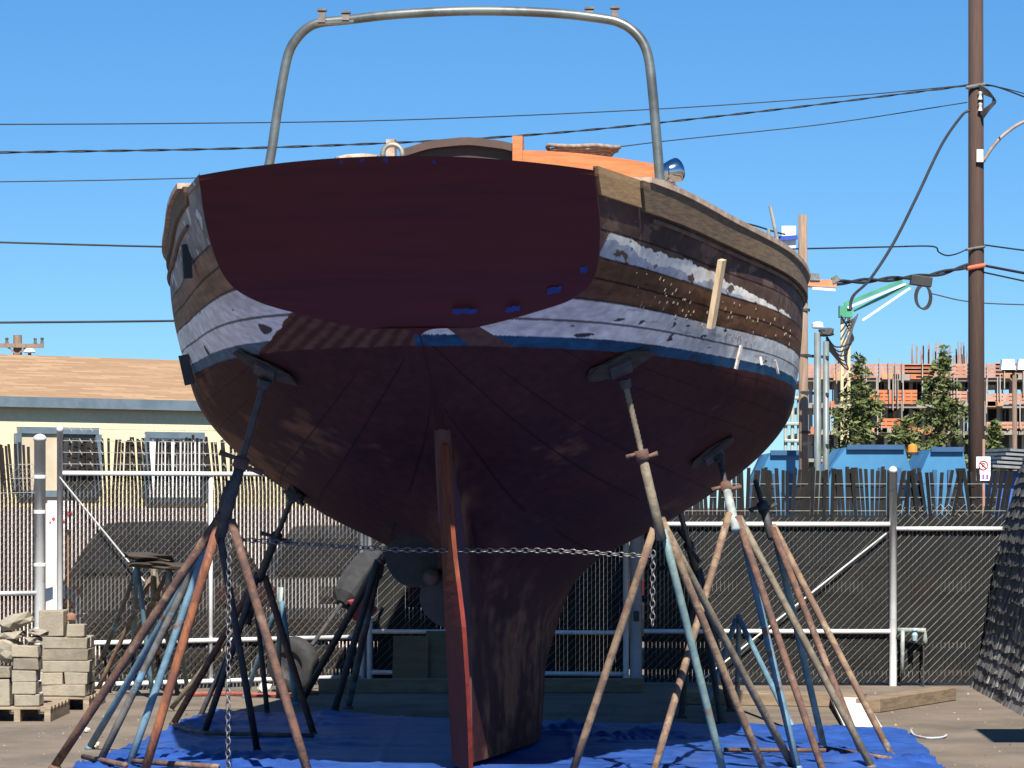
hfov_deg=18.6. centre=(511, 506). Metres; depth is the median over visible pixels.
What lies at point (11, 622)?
concrete chunk
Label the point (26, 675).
concrete block
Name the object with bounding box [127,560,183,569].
stand pad
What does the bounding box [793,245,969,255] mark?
overhead wire
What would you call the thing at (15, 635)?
concrete chunk
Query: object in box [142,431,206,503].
window
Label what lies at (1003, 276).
overhead wire
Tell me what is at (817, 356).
conduit mast
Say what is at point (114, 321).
overhead wire
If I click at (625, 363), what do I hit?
boat stand
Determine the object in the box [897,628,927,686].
standpipe
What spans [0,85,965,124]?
overhead wire
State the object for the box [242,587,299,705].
boat stand
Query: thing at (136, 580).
boat stand
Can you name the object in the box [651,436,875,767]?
boat stand
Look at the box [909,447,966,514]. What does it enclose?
waste container
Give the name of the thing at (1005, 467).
steel sheet
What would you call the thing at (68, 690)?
concrete block
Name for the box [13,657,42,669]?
concrete block
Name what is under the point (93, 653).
concrete block
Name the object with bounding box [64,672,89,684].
concrete block
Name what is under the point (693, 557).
boat stand
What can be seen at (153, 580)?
boat stand
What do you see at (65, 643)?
concrete block
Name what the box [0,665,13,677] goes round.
concrete block
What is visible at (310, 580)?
parked car
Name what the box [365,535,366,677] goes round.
gate post
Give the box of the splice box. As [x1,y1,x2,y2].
[909,274,932,309]
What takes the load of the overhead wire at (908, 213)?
attached to the utility pole at (978, 112)
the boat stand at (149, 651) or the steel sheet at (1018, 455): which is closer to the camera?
the boat stand at (149, 651)
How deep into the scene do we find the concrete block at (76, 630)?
24.50 m
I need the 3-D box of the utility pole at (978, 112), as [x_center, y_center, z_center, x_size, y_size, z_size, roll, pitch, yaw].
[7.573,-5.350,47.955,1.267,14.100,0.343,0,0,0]
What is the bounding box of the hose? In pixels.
[193,691,319,696]
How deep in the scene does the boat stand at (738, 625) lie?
24.40 m
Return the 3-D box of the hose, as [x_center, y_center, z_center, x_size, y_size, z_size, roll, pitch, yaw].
[-2.168,1.580,26.310,1.117,0.035,0.282,0,0,-7]
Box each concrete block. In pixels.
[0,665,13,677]
[0,678,13,705]
[11,645,41,657]
[12,670,40,681]
[12,681,41,693]
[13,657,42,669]
[14,693,43,705]
[39,609,67,636]
[40,637,89,648]
[41,660,91,671]
[41,672,64,684]
[42,648,91,660]
[42,684,89,695]
[52,635,93,646]
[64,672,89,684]
[66,624,86,636]
[89,647,94,659]
[89,682,94,694]
[90,670,94,681]
[91,659,94,669]
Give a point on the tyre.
(305, 656)
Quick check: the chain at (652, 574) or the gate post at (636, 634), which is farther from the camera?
the gate post at (636, 634)
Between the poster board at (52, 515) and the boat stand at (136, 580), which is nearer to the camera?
the boat stand at (136, 580)
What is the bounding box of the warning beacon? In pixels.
[906,443,918,454]
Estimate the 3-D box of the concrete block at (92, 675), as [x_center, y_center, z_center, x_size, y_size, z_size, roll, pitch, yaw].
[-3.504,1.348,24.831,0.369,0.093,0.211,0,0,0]
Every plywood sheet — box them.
[392,636,428,677]
[426,631,447,677]
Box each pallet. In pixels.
[0,698,69,721]
[40,689,105,710]
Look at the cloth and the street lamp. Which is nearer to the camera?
the cloth
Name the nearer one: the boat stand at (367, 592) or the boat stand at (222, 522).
the boat stand at (222, 522)
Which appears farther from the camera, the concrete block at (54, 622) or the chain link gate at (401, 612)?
the chain link gate at (401, 612)
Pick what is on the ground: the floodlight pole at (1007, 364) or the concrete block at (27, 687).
the floodlight pole at (1007, 364)
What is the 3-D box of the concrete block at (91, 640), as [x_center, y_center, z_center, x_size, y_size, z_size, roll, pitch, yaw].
[-3.507,1.071,24.831,0.364,0.092,0.208,0,0,0]
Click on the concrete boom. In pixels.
(844, 312)
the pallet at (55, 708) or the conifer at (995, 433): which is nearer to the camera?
the pallet at (55, 708)
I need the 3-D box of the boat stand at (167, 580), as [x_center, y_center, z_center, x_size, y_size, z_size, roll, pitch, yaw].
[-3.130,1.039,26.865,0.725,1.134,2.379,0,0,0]
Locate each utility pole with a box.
[0,335,43,354]
[778,215,840,512]
[966,0,1023,515]
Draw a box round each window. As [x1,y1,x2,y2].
[14,427,101,496]
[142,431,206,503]
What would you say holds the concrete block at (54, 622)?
on the concrete block at (65, 643)
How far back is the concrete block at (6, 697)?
23.20 m
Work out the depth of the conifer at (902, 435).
103.80 m
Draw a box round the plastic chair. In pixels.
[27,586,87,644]
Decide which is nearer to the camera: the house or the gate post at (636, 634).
the gate post at (636, 634)
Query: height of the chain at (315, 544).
0.088 m
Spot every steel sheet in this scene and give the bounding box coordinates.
[985,448,1023,453]
[985,453,1023,457]
[990,457,1023,461]
[990,461,1022,465]
[990,465,1020,469]
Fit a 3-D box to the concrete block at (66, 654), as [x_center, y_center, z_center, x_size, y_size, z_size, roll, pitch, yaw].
[-3.506,1.163,24.599,0.376,0.090,0.202,0,0,0]
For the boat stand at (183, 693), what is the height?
0.965 m
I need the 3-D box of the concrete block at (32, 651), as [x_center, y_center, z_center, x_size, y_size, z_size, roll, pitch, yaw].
[-3.612,1.078,23.308,0.204,0.096,0.227,0,0,0]
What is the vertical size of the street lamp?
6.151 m
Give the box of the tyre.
[268,636,318,691]
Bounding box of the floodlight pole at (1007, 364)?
[999,359,1023,470]
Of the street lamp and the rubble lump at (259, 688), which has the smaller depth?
the rubble lump at (259, 688)
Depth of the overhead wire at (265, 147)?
43.67 m
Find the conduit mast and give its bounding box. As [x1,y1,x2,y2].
[802,314,857,511]
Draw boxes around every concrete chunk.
[0,611,34,630]
[0,630,26,639]
[0,639,23,663]
[25,636,42,642]
[28,628,48,635]
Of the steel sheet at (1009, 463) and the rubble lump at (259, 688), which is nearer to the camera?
the rubble lump at (259, 688)
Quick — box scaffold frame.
[784,392,798,449]
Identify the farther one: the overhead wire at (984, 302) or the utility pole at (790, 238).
the overhead wire at (984, 302)
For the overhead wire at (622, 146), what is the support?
attached to the utility pole at (978, 112)
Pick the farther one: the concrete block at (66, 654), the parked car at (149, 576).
the parked car at (149, 576)
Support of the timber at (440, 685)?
on the ground
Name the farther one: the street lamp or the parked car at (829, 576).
the street lamp
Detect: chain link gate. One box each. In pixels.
[56,425,364,687]
[367,536,628,677]
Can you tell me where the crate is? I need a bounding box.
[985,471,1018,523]
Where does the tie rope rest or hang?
on the ground
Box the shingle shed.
[970,457,1023,716]
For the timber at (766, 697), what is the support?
on the ground
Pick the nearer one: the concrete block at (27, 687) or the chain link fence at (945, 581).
the concrete block at (27, 687)
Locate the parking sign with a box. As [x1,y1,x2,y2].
[976,439,989,516]
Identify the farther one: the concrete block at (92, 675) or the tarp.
the concrete block at (92, 675)
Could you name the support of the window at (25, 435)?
in the house
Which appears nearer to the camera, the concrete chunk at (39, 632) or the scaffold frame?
the concrete chunk at (39, 632)
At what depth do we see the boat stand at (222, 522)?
18.23 m
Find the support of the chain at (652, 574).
hanging from the boat stand at (625, 363)
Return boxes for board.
[48,501,75,622]
[830,697,881,726]
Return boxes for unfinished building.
[787,341,1023,514]
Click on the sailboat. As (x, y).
(438, 330)
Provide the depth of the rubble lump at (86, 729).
22.09 m
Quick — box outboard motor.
[310,544,385,645]
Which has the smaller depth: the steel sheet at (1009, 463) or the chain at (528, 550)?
the chain at (528, 550)
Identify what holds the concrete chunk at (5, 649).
on the concrete block at (5, 671)
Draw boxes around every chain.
[225,532,231,767]
[241,537,393,551]
[391,547,655,557]
[649,550,655,626]
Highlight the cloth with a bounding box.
[346,599,377,620]
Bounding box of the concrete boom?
[838,280,910,446]
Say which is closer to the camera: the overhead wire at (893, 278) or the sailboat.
the sailboat
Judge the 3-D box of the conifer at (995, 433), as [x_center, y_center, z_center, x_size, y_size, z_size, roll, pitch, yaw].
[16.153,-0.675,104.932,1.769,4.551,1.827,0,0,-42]
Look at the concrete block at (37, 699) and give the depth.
23.20 m
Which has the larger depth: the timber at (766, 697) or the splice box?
the splice box
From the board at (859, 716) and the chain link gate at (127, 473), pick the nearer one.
the board at (859, 716)
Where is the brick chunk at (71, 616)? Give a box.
[67,612,76,621]
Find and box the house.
[0,354,377,654]
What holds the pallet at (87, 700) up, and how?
on the ground
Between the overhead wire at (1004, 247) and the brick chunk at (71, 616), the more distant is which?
the overhead wire at (1004, 247)
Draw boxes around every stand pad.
[122,552,174,561]
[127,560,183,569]
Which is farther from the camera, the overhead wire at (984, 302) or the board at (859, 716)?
the overhead wire at (984, 302)
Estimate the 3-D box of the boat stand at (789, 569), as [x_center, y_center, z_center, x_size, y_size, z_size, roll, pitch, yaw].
[2.072,0.711,20.098,1.362,1.777,0.954,0,0,36]
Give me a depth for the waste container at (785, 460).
45.00 m
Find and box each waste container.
[749,450,798,515]
[821,445,910,515]
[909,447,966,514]
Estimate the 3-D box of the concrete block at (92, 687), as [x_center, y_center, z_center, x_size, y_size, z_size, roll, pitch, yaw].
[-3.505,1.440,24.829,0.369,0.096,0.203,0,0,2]
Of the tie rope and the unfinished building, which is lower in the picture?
the tie rope
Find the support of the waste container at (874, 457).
on the ground
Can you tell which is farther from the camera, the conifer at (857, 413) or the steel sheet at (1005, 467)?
the conifer at (857, 413)
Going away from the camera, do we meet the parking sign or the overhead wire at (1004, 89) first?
the parking sign
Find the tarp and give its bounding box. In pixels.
[72,709,944,767]
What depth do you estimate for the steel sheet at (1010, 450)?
43.83 m
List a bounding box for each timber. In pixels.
[318,678,642,692]
[678,689,865,706]
[856,687,955,712]
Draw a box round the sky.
[0,0,1023,507]
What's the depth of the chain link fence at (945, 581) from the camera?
27.91 m
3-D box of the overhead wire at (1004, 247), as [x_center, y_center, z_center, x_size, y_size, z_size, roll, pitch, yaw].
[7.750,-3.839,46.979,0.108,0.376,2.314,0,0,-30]
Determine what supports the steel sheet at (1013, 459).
on the steel sheet at (1009, 463)
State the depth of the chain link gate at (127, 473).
27.45 m
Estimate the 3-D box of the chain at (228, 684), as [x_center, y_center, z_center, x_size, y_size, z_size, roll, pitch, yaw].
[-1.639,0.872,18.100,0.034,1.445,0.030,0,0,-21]
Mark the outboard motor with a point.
(354, 575)
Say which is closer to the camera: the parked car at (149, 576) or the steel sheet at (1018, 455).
the parked car at (149, 576)
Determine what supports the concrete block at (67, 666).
on the concrete block at (73, 678)
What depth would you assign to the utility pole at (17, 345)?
94.76 m
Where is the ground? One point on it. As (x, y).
(28, 742)
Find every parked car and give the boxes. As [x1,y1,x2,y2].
[63,521,258,670]
[255,524,377,665]
[615,515,805,665]
[781,515,912,667]
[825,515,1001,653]
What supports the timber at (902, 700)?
on the ground
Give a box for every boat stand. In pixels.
[48,349,310,767]
[85,480,261,763]
[95,560,152,692]
[96,569,179,694]
[109,570,188,692]
[168,590,270,714]
[169,486,317,737]
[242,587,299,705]
[298,550,385,711]
[570,348,792,767]
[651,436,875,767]
[677,512,734,723]
[701,614,793,724]
[724,479,894,758]
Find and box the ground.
[0,508,1023,767]
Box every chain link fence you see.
[0,434,45,692]
[644,466,1013,685]
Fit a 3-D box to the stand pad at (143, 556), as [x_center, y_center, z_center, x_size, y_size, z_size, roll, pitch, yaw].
[-2.968,0.413,25.544,0.431,0.085,0.360,0,0,0]
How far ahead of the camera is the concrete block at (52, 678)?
24.50 m
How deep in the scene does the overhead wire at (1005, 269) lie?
47.40 m
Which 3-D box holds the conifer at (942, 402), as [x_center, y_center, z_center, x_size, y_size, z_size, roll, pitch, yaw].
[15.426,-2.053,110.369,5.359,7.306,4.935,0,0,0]
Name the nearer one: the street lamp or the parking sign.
the parking sign
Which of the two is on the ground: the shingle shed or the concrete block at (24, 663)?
the shingle shed
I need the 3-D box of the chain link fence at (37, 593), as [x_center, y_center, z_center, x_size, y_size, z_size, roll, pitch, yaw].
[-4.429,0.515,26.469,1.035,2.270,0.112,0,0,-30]
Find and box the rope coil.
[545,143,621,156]
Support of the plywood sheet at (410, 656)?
on the ground
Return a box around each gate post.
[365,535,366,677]
[630,536,641,677]
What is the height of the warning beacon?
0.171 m
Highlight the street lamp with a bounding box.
[23,348,35,354]
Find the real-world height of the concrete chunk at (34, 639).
0.053 m
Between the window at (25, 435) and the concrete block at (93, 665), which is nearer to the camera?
the concrete block at (93, 665)
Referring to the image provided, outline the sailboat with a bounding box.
[162,6,809,767]
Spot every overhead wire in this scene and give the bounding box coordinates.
[0,84,968,153]
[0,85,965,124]
[0,102,966,181]
[0,223,785,247]
[0,320,173,323]
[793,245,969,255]
[837,263,969,285]
[848,109,969,310]
[928,293,1023,304]
[984,244,1023,250]
[984,272,1023,281]
[986,84,1023,96]
[986,265,1023,273]
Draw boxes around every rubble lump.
[83,727,90,732]
[257,682,271,692]
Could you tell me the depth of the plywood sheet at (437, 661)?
27.75 m
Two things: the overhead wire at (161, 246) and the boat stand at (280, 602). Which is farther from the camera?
the overhead wire at (161, 246)
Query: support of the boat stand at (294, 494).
on the tarp
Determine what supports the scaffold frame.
on the ground
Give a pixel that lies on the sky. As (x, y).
(856, 183)
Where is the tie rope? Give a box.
[910,730,946,738]
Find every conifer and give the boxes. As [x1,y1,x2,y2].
[810,351,887,467]
[884,416,925,461]
[906,344,985,510]
[985,418,1009,470]

